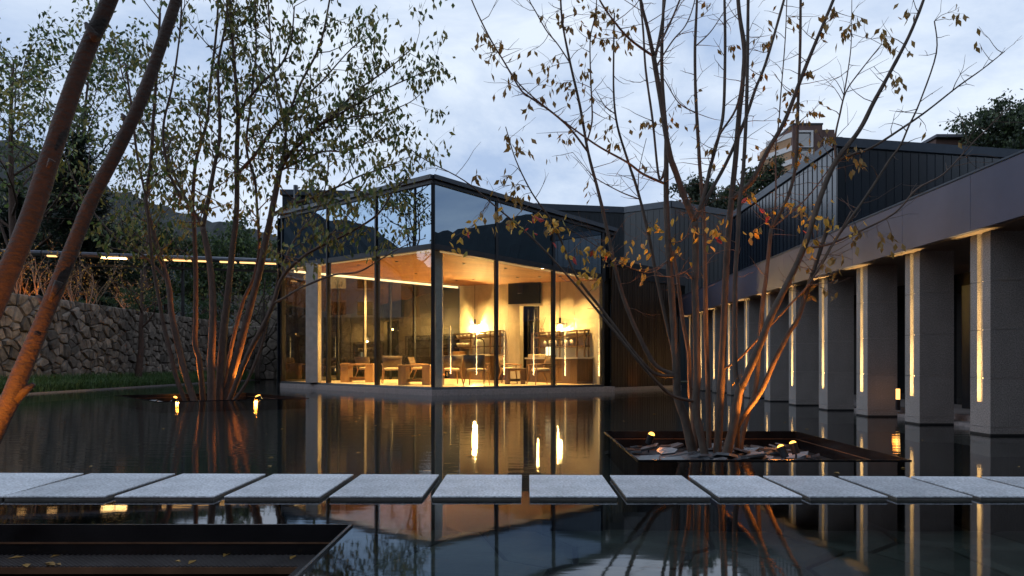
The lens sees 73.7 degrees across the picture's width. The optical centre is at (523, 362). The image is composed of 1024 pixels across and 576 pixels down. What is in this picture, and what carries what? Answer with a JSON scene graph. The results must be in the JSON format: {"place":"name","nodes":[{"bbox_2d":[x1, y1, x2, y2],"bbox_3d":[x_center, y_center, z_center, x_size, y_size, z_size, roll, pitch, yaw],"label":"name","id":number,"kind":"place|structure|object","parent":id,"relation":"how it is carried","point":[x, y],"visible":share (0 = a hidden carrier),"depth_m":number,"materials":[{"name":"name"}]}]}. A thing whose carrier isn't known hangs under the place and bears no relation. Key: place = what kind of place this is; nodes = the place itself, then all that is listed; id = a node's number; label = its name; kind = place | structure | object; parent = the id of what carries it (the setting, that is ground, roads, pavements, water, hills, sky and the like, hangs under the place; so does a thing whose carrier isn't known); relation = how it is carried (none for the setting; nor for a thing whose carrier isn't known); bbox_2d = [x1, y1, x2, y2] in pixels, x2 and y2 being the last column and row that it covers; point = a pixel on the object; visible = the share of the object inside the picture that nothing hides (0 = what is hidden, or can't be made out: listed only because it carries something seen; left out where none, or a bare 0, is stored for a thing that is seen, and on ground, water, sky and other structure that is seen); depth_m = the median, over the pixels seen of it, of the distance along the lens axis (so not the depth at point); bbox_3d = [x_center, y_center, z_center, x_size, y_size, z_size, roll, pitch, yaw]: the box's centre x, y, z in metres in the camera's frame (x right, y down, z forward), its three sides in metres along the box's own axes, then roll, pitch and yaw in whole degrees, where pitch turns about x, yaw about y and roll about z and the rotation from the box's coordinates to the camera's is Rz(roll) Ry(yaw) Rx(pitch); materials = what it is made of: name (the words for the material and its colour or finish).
{"place":"outdoors","nodes":[
{"label":"outdoors","id":0,"kind":"place"},
{"bbox_2d":[0,369,254,394],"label":"bank","id":1,"kind":"structure","parent":0,"point":[98,388],"depth_m":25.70,"materials":[{"name":"green plant"}]},
{"bbox_2d":[0,293,219,378],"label":"stone wall","id":2,"kind":"structure","parent":1,"relation":"on","point":[84,338],"depth_m":28.59,"materials":[{"name":"grey stone"}]},
{"bbox_2d":[97,246,178,377],"bbox_3d":[-17.308,-2.105,30.652,3.544,6.231,3.261,0,0,-34],"label":"tree","id":3,"kind":"object","parent":1,"relation":"on","point":[139,360],"visible":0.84,"depth_m":30.70,"materials":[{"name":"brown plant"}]},
{"bbox_2d":[188,256,273,361],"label":"tree","id":4,"kind":"object","parent":1,"relation":"on","point":[222,300],"visible":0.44,"depth_m":40.98,"materials":[{"name":"green plant"}]},
{"bbox_2d":[204,254,276,379],"bbox_3d":[-15.659,-3.290,39.083,3.327,8.621,5.675,0,0,24],"label":"tree","id":5,"kind":"object","parent":1,"relation":"on","point":[258,363],"visible":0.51,"depth_m":39.93,"materials":[{"name":"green plant"}]},
{"bbox_2d":[0,140,474,350],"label":"hill","id":6,"kind":"structure","parent":0,"point":[211,226],"depth_m":134.12,"materials":[{"name":"green plant"},{"name":"soil"}]},
{"bbox_2d":[663,172,726,208],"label":"broadleaf tree","id":7,"kind":"object","parent":6,"relation":"on","point":[693,190],"visible":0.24,"depth_m":57.11,"materials":[{"name":"green plant"}]},
{"bbox_2d":[711,183,757,210],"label":"broadleaf tree","id":8,"kind":"object","parent":6,"relation":"on","point":[724,191],"visible":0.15,"depth_m":58.74,"materials":[{"name":"green plant"}]},
{"bbox_2d":[738,152,792,195],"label":"broadleaf tree","id":9,"kind":"object","parent":6,"relation":"on","point":[762,181],"visible":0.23,"depth_m":61.04,"materials":[{"name":"green plant"}]},
{"bbox_2d":[757,123,834,189],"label":"apartment tower","id":10,"kind":"structure","parent":6,"relation":"on","point":[787,138],"depth_m":120.20,"materials":[{"name":"concrete"}]},
{"bbox_2d":[798,147,812,161],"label":"window","id":11,"kind":"structure","parent":10,"relation":"in","point":[804,150],"depth_m":119.89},
{"bbox_2d":[799,130,812,148],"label":"window","id":12,"kind":"structure","parent":10,"relation":"in","point":[803,134],"depth_m":119.89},
{"bbox_2d":[939,88,1023,148],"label":"broadleaf tree","id":13,"kind":"object","parent":6,"relation":"on","point":[986,117],"visible":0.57,"depth_m":58.44,"materials":[{"name":"dark green leaf"},{"name":"bark"}]},
{"bbox_2d":[963,98,1023,149],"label":"broadleaf tree","id":14,"kind":"object","parent":6,"relation":"on","point":[1019,135],"visible":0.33,"depth_m":57.66,"materials":[{"name":"dark green leaf"},{"name":"bark"}]},
{"bbox_2d":[228,331,276,379],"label":"terrain","id":15,"kind":"structure","parent":0,"point":[263,358],"depth_m":43.00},
{"bbox_2d":[0,243,44,294],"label":"bare shrub","id":16,"kind":"object","parent":15,"relation":"on","point":[16,289],"visible":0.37,"depth_m":30.28,"materials":[{"name":"brown plant"}]},
{"bbox_2d":[0,187,52,292],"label":"conifer tree","id":17,"kind":"object","parent":15,"relation":"on","point":[6,220],"visible":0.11,"depth_m":46.64,"materials":[{"name":"green plant"}]},
{"bbox_2d":[0,61,56,207],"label":"broadleaf tree","id":18,"kind":"object","parent":15,"relation":"on","point":[6,110],"visible":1,"depth_m":25.69,"materials":[{"name":"green plant"}]},
{"bbox_2d":[15,224,88,300],"bbox_3d":[-21.756,-4.082,31.429,3.266,4.513,4.072,0,0,-27],"label":"bare shrub","id":19,"kind":"object","parent":15,"relation":"on","point":[41,285],"visible":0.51,"depth_m":31.06,"materials":[{"name":"brown plant"}]},
{"bbox_2d":[0,171,105,299],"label":"broadleaf tree","id":20,"kind":"object","parent":15,"relation":"on","point":[23,190],"visible":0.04,"depth_m":50.81,"materials":[{"name":"green plant"}]},
{"bbox_2d":[0,0,152,293],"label":"broadleaf tree","id":21,"kind":"object","parent":15,"relation":"on","point":[12,195],"visible":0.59,"depth_m":43.75,"materials":[{"name":"green plant"}]},
{"bbox_2d":[12,128,143,309],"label":"conifer tree","id":22,"kind":"object","parent":15,"relation":"on","point":[87,244],"visible":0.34,"depth_m":44.55,"materials":[{"name":"green plant"}]},
{"bbox_2d":[42,252,131,304],"bbox_3d":[-20.116,-3.657,32.041,3.714,3.671,3.778,0,0,0],"label":"bare shrub","id":23,"kind":"object","parent":15,"relation":"on","point":[90,289],"visible":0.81,"depth_m":31.87,"materials":[{"name":"brown plant"}]},
{"bbox_2d":[68,295,129,307],"bbox_3d":[-22.085,-2.688,35.314,3.281,1.743,3.487,0,0,-45],"label":"pine shrub","id":24,"kind":"object","parent":15,"relation":"on","point":[109,300],"visible":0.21,"depth_m":35.10,"materials":[{"name":"green plant"}]},
{"bbox_2d":[0,0,212,280],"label":"broadleaf tree","id":25,"kind":"object","parent":15,"relation":"on","point":[107,113],"visible":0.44,"depth_m":49.16,"materials":[{"name":"green plant"}]},
{"bbox_2d":[42,220,176,313],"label":"broadleaf tree","id":26,"kind":"object","parent":15,"relation":"on","point":[127,252],"visible":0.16,"depth_m":49.30,"materials":[{"name":"green plant"}]},
{"bbox_2d":[106,265,168,311],"bbox_3d":[-19.424,-3.571,33.994,3.224,3.493,2.648,0,0,0],"label":"bare shrub","id":27,"kind":"object","parent":15,"relation":"on","point":[122,306],"visible":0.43,"depth_m":33.94,"materials":[{"name":"brown plant"}]},
{"bbox_2d":[0,249,276,316],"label":"walkway canopy","id":28,"kind":"object","parent":15,"relation":"on","point":[182,268],"visible":0.48,"depth_m":35.89,"materials":[{"name":"metal"}]},
{"bbox_2d":[112,230,167,310],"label":"conifer tree","id":29,"kind":"object","parent":15,"relation":"on","point":[139,244],"depth_m":55.06,"materials":[{"name":"green plant"}]},
{"bbox_2d":[118,286,167,310],"bbox_3d":[-18.307,-2.778,32.765,1.983,1.910,3.139,0,0,0],"label":"pine shrub","id":30,"kind":"object","parent":15,"relation":"on","point":[146,299],"visible":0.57,"depth_m":32.47,"materials":[{"name":"green plant"}]},
{"bbox_2d":[89,131,211,311],"bbox_3d":[-21.689,-7.615,39.085,6.322,11.348,8.053,0,0,0],"label":"broadleaf tree","id":31,"kind":"object","parent":15,"relation":"on","point":[144,263],"visible":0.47,"depth_m":39.98,"materials":[{"name":"green plant"}]},
{"bbox_2d":[119,219,223,314],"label":"broadleaf tree","id":32,"kind":"object","parent":15,"relation":"on","point":[189,282],"visible":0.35,"depth_m":50.92,"materials":[{"name":"green plant"}]},
{"bbox_2d":[165,295,221,319],"bbox_3d":[-19.583,-2.931,40.146,3.328,2.232,2.648,0,0,0],"label":"pine shrub","id":33,"kind":"object","parent":15,"relation":"on","point":[201,315],"visible":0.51,"depth_m":39.96,"materials":[{"name":"green plant"}]},
{"bbox_2d":[168,228,254,325],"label":"broadleaf tree","id":34,"kind":"object","parent":15,"relation":"on","point":[205,278],"visible":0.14,"depth_m":55.50,"materials":[{"name":"green plant"}]},
{"bbox_2d":[185,295,245,325],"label":"pine shrub","id":35,"kind":"object","parent":15,"relation":"on","point":[233,307],"visible":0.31,"depth_m":44.53,"materials":[{"name":"green plant"}]},
{"bbox_2d":[185,212,276,319],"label":"broadleaf tree","id":36,"kind":"object","parent":15,"relation":"on","point":[244,243],"visible":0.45,"depth_m":52.91,"materials":[{"name":"green plant"}]},
{"bbox_2d":[220,236,276,295],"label":"broadleaf tree","id":37,"kind":"object","parent":15,"relation":"on","point":[269,274],"visible":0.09,"depth_m":56.80,"materials":[{"name":"green plant"}]},
{"bbox_2d":[228,326,276,378],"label":"stone wall","id":38,"kind":"structure","parent":15,"relation":"on","point":[271,344],"depth_m":42.92,"materials":[{"name":"grey stone"}]},
{"bbox_2d":[234,296,276,325],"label":"stone wall","id":39,"kind":"structure","parent":15,"relation":"on","point":[273,314],"depth_m":45.93,"materials":[{"name":"grey stone"}]},
{"bbox_2d":[0,440,1023,575],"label":"pond floor","id":40,"kind":"structure","parent":0,"point":[430,545],"depth_m":5.17,"materials":[{"name":"stone"}]},
{"bbox_2d":[0,473,83,523],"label":"stepping slab","id":41,"kind":"structure","parent":40,"relation":"on","point":[12,513],"depth_m":5.67,"materials":[{"name":"stone"}]},
{"bbox_2d":[3,473,174,523],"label":"stepping slab","id":42,"kind":"structure","parent":40,"relation":"on","point":[90,498],"depth_m":5.36,"materials":[{"name":"stone"}]},
{"bbox_2d":[0,379,253,395],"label":"pond kerb","id":43,"kind":"structure","parent":40,"relation":"on","point":[109,388],"depth_m":26.91,"materials":[{"name":"stone"}]},
{"bbox_2d":[0,524,352,575],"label":"tree pit","id":44,"kind":"object","parent":40,"relation":"on","point":[321,549],"visible":1,"depth_m":4.38,"materials":[{"name":"black metal"}]},
{"bbox_2d":[0,0,181,443],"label":"leaning tree","id":45,"kind":"object","parent":44,"relation":"in","point":[18,388],"visible":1,"depth_m":4.00,"materials":[{"name":"brown plant"}]},
{"bbox_2d":[7,414,1019,566],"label":"fallen leaves","id":46,"kind":"object","parent":44,"relation":"on","point":[54,563],"visible":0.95,"depth_m":4.31,"materials":[{"name":"brown plant"}]},
{"bbox_2d":[115,474,264,523],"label":"stepping slab","id":47,"kind":"structure","parent":40,"relation":"on","point":[189,499],"depth_m":5.36,"materials":[{"name":"stone"}]},
{"bbox_2d":[115,393,307,401],"bbox_3d":[-9.741,1.319,21.059,3.835,0.562,5.936,0,0,-42],"label":"tree pit","id":48,"kind":"object","parent":40,"relation":"on","point":[169,397],"visible":0.09,"depth_m":22.49,"materials":[{"name":"black metal"}]},
{"bbox_2d":[55,0,456,400],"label":"multi stem tree","id":49,"kind":"object","parent":48,"relation":"in","point":[224,385],"visible":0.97,"depth_m":20.36,"materials":[{"name":"green plant"}]},
{"bbox_2d":[224,474,353,523],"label":"stepping slab","id":50,"kind":"structure","parent":40,"relation":"on","point":[288,499],"depth_m":5.32,"materials":[{"name":"stone"}]},
{"bbox_2d":[329,474,438,535],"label":"stepping slab","id":51,"kind":"structure","parent":40,"relation":"on","point":[385,504],"depth_m":5.32,"materials":[{"name":"stone"}]},
{"bbox_2d":[277,174,617,395],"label":"glass pavilion","id":52,"kind":"structure","parent":40,"relation":"on","point":[403,302],"depth_m":26.56,"materials":[{"name":"glass"}]},
{"bbox_2d":[340,364,373,381],"bbox_3d":[-6.675,0.405,27.687,1.330,0.750,0.800,0,0,0],"label":"table","id":53,"kind":"object","parent":52,"relation":"on","point":[346,372],"visible":0.81,"depth_m":27.31,"materials":[{"name":"brown wood"}]},
{"bbox_2d":[354,357,373,376],"bbox_3d":[-7.097,0.257,30.771,0.810,1.061,0.923,0,0,20],"label":"lounge chair","id":54,"kind":"object","parent":52,"relation":"on","point":[362,360],"visible":0.5,"depth_m":30.43,"materials":[{"name":"brown wood"}]},
{"bbox_2d":[381,356,401,383],"bbox_3d":[-5.086,0.257,26.366,0.810,1.061,0.923,0,0,-15],"label":"lounge chair","id":55,"kind":"object","parent":52,"relation":"on","point":[391,363],"visible":0.73,"depth_m":26.02,"materials":[{"name":"brown wood"}]},
{"bbox_2d":[397,365,430,384],"bbox_3d":[-3.877,0.425,24.573,1.153,0.710,0.900,0,0,0],"label":"table","id":56,"kind":"object","parent":52,"relation":"on","point":[404,375],"visible":0.84,"depth_m":24.14,"materials":[{"name":"brown wood"}]},
{"bbox_2d":[408,357,428,378],"bbox_3d":[-4.946,0.257,32.020,0.923,1.061,0.810,0,0,10],"label":"lounge chair","id":57,"kind":"object","parent":52,"relation":"on","point":[411,360],"visible":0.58,"depth_m":31.75,"materials":[{"name":"brown wood"}]},
{"bbox_2d":[443,355,462,384],"bbox_3d":[-2.635,0.257,24.790,0.810,1.061,0.923,0,0,-20],"label":"lounge chair","id":58,"kind":"object","parent":52,"relation":"on","point":[452,362],"visible":0.82,"depth_m":24.46,"materials":[{"name":"brown wood"}]},
{"bbox_2d":[469,319,479,329],"bbox_3d":[-2.355,-2.690,33.065,0.600,2.170,0.600,0,0,0],"label":"pendant lamp","id":59,"kind":"object","parent":52,"relation":"hanging from","point":[474,327],"visible":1,"depth_m":32.97,"materials":[{"name":"metal"}]},
{"bbox_2d":[463,355,489,385],"bbox_3d":[-1.614,0.257,23.388,0.810,1.061,0.923,0,0,10],"label":"lounge chair","id":60,"kind":"object","parent":52,"relation":"on","point":[474,362],"visible":0.99,"depth_m":23.06,"materials":[{"name":"brown wood"}]},
{"bbox_2d":[450,354,504,379],"bbox_3d":[-2.286,0.195,32.464,0.800,1.170,4.097,0,0,-33],"label":"bar counter","id":61,"kind":"object","parent":52,"relation":"on","point":[478,375],"visible":0.43,"depth_m":31.00,"materials":[{"name":"brown wood"}]},
{"bbox_2d":[452,351,466,354],"bbox_3d":[-3.191,-0.480,34.060,0.400,0.180,0.800,0,0,-33],"label":"wooden box","id":62,"kind":"object","parent":61,"relation":"on","point":[459,353],"visible":0.92,"depth_m":33.79,"materials":[{"name":"brown wood"}]},
{"bbox_2d":[454,330,504,354],"bbox_3d":[-2.205,-0.942,32.760,0.260,1.104,4.601,0,0,-33],"label":"wall rack","id":63,"kind":"object","parent":61,"relation":"on","point":[489,337],"depth_m":32.06,"materials":[{"name":"brown wood"}]},
{"bbox_2d":[498,356,521,383],"bbox_3d":[-0.567,0.257,26.023,0.923,1.061,0.810,0,0,15],"label":"lounge chair","id":64,"kind":"object","parent":52,"relation":"on","point":[501,362],"visible":0.77,"depth_m":26.03,"materials":[{"name":"brown wood"}]},
{"bbox_2d":[504,368,525,383],"bbox_3d":[-0.303,0.485,25.194,0.792,0.590,0.700,0,0,0],"label":"table","id":65,"kind":"object","parent":52,"relation":"on","point":[508,379],"visible":0.98,"depth_m":24.86,"materials":[{"name":"brown wood"}]},
{"bbox_2d":[508,282,540,303],"bbox_3d":[0.128,-3.019,29.539,0.718,1.080,2.438,0,0,-24],"label":"wall screen","id":66,"kind":"object","parent":52,"relation":"attached to","point":[524,293],"depth_m":29.39,"materials":[{"name":"metal"}]},
{"bbox_2d":[528,306,539,353],"bbox_3d":[0.684,-0.885,29.601,0.139,3.330,1.736,0,0,-33],"label":"door","id":67,"kind":"structure","parent":52,"relation":"in","point":[533,311],"depth_m":29.99,"materials":[{"name":"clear glass"}]},
{"bbox_2d":[526,355,556,384],"bbox_3d":[0.671,0.257,24.502,0.923,1.061,0.810,0,0,-25],"label":"lounge chair","id":68,"kind":"object","parent":52,"relation":"on","point":[546,364],"visible":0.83,"depth_m":24.61,"materials":[{"name":"brown wood"}]},
{"bbox_2d":[524,357,593,383],"bbox_3d":[1.339,0.280,26.945,0.800,1.000,3.543,0,0,-33],"label":"bar counter","id":69,"kind":"object","parent":52,"relation":"on","point":[573,370],"visible":0.86,"depth_m":25.82,"materials":[{"name":"brown wood"}]},
{"bbox_2d":[528,354,545,357],"bbox_3d":[0.559,-0.290,28.257,0.296,0.140,0.992,0,0,-33],"label":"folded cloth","id":70,"kind":"object","parent":69,"relation":"on","point":[536,355],"visible":0.72,"depth_m":28.03,"materials":[{"name":"beige fabric"}]},
{"bbox_2d":[531,329,589,356],"bbox_3d":[1.422,-0.744,27.238,0.260,1.049,3.593,0,0,-33],"label":"wall rack","id":71,"kind":"object","parent":69,"relation":"on","point":[559,337],"depth_m":26.92,"materials":[{"name":"brown wood"}]},
{"bbox_2d":[555,318,565,329],"bbox_3d":[1.454,-2.275,27.209,0.600,1.953,0.600,0,0,0],"label":"pendant lamp","id":72,"kind":"object","parent":52,"relation":"hanging from","point":[559,326],"visible":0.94,"depth_m":27.13,"materials":[{"name":"glass"}]},
{"bbox_2d":[432,475,521,535],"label":"stepping slab","id":73,"kind":"structure","parent":40,"relation":"on","point":[481,504],"depth_m":5.32,"materials":[{"name":"stone"}]},
{"bbox_2d":[529,475,617,534],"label":"stepping slab","id":74,"kind":"structure","parent":40,"relation":"on","point":[571,502],"depth_m":5.32,"materials":[{"name":"stone"}]},
{"bbox_2d":[609,260,684,390],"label":"link building","id":75,"kind":"structure","parent":40,"relation":"on","point":[628,372],"depth_m":26.79,"materials":[{"name":"brown metal"}]},
{"bbox_2d":[610,475,710,535],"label":"stepping slab","id":76,"kind":"structure","parent":40,"relation":"on","point":[659,502],"depth_m":5.32,"materials":[{"name":"stone"}]},
{"bbox_2d":[688,315,699,388],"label":"granite column","id":77,"kind":"structure","parent":40,"relation":"on","point":[690,332],"depth_m":27.30,"materials":[{"name":"stone"}]},
{"bbox_2d":[700,312,712,390],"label":"granite column","id":78,"kind":"structure","parent":40,"relation":"on","point":[703,385],"depth_m":25.55,"materials":[{"name":"stone"}]},
{"bbox_2d":[712,308,727,392],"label":"granite column","id":79,"kind":"structure","parent":40,"relation":"on","point":[716,314],"depth_m":23.83,"materials":[{"name":"stone"}]},
{"bbox_2d":[727,304,744,394],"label":"granite column","id":80,"kind":"structure","parent":40,"relation":"on","point":[740,341],"depth_m":22.05,"materials":[{"name":"stone"}]},
{"bbox_2d":[689,475,801,534],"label":"stepping slab","id":81,"kind":"structure","parent":40,"relation":"on","point":[746,504],"depth_m":5.32,"materials":[{"name":"stone"}]},
{"bbox_2d":[744,299,763,397],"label":"granite column","id":82,"kind":"structure","parent":40,"relation":"on","point":[751,313],"depth_m":20.30,"materials":[{"name":"stone"}]},
{"bbox_2d":[604,431,911,479],"bbox_3d":[2.664,1.319,8.850,2.997,0.562,3.100,0,0,0],"label":"tree pit","id":83,"kind":"object","parent":40,"relation":"on","point":[626,452],"visible":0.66,"depth_m":8.45,"materials":[{"name":"black metal"}]},
{"bbox_2d":[645,432,654,452],"bbox_3d":[1.848,1.169,9.963,0.150,0.323,0.112,0,0,37],"label":"garden spotlight","id":84,"kind":"object","parent":83,"relation":"on","point":[650,438],"visible":0.91,"depth_m":9.93,"materials":[{"name":"metal"}]},
{"bbox_2d":[399,0,1023,459],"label":"multi stem tree","id":85,"kind":"object","parent":83,"relation":"in","point":[735,432],"visible":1,"depth_m":9.10,"materials":[{"name":"brown plant"}]},
{"bbox_2d":[776,444,788,459],"bbox_3d":[3.317,1.187,8.734,0.157,0.286,0.112,0,0,37],"label":"garden spotlight","id":86,"kind":"object","parent":83,"relation":"on","point":[782,450],"visible":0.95,"depth_m":8.70,"materials":[{"name":"metal"}]},
{"bbox_2d":[789,441,799,458],"bbox_3d":[3.545,1.175,8.941,0.140,0.310,0.110,0,0,31],"label":"garden spotlight","id":87,"kind":"object","parent":83,"relation":"on","point":[793,445],"visible":0.98,"depth_m":8.90,"materials":[{"name":"metal"}]},
{"bbox_2d":[764,293,789,401],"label":"granite column","id":88,"kind":"structure","parent":40,"relation":"on","point":[776,389],"depth_m":18.55,"materials":[{"name":"stone"}]},
{"bbox_2d":[789,286,818,405],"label":"granite column","id":89,"kind":"structure","parent":40,"relation":"on","point":[804,363],"depth_m":16.80,"materials":[{"name":"stone"}]},
{"bbox_2d":[763,476,887,530],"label":"stepping slab","id":90,"kind":"structure","parent":40,"relation":"on","point":[829,503],"depth_m":5.32,"materials":[{"name":"stone"}]},
{"bbox_2d":[819,277,853,410],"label":"granite column","id":91,"kind":"structure","parent":40,"relation":"on","point":[836,353],"depth_m":15.05,"materials":[{"name":"stone"}]},
{"bbox_2d":[677,149,1023,426],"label":"colonnade building","id":92,"kind":"structure","parent":40,"relation":"on","point":[955,214],"depth_m":12.37,"materials":[{"name":"concrete"}]},
{"bbox_2d":[726,137,1021,274],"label":"seamed hall","id":93,"kind":"structure","parent":92,"relation":"on","point":[918,163],"depth_m":18.51,"materials":[{"name":"metal"}]},
{"bbox_2d":[895,388,899,409],"bbox_3d":[7.073,0.680,12.900,0.060,0.420,0.060,0,0,0],"label":"lantern","id":94,"kind":"object","parent":92,"relation":"attached to","point":[897,404],"visible":1,"depth_m":12.87,"materials":[{"name":"metal"}]},
{"bbox_2d":[856,265,896,416],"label":"granite column","id":95,"kind":"structure","parent":40,"relation":"on","point":[876,338],"depth_m":13.30,"materials":[{"name":"stone"}]},
{"bbox_2d":[839,476,972,531],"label":"stepping slab","id":96,"kind":"structure","parent":40,"relation":"on","point":[912,505],"depth_m":5.32,"materials":[{"name":"stone"}]},
{"bbox_2d":[905,251,953,424],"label":"granite column","id":97,"kind":"structure","parent":40,"relation":"on","point":[929,338],"depth_m":11.55,"materials":[{"name":"stone"}]},
{"bbox_2d":[911,476,1023,534],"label":"stepping slab","id":98,"kind":"structure","parent":40,"relation":"on","point":[992,507],"depth_m":5.38,"materials":[{"name":"stone"}]},
{"bbox_2d":[970,231,1023,456],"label":"granite column","id":99,"kind":"structure","parent":40,"relation":"on","point":[997,331],"depth_m":9.80,"materials":[{"name":"stone"}]},
{"bbox_2d":[982,477,1023,488],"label":"stepping slab","id":100,"kind":"structure","parent":40,"relation":"on","point":[1016,481],"depth_m":5.91,"materials":[{"name":"stone"}]},
{"bbox_2d":[0,380,1023,458],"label":"water","id":101,"kind":"structure","parent":0,"point":[75,422],"depth_m":12.23,"materials":[{"name":"black liquid"}]},
{"bbox_2d":[0,0,1023,235],"label":"sky","id":102,"kind":"structure","parent":0,"point":[477,118],"materials":[{"name":"blue"}]},
{"bbox_2d":[535,201,726,380],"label":"folded hall","id":103,"kind":"structure","parent":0,"point":[616,216],"depth_m":39.51,"materials":[{"name":"metal"}]},
{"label":"yard","id":104,"kind":"structure","parent":0,"visible":0},
{"bbox_2d":[280,185,358,209],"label":"building","id":105,"kind":"structure","parent":104,"relation":"on","point":[291,193],"depth_m":39.80,"materials":[{"name":"metal"}]},
{"bbox_2d":[921,134,1000,147],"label":"eaved house","id":106,"kind":"structure","parent":104,"relation":"on","point":[952,139],"depth_m":61.60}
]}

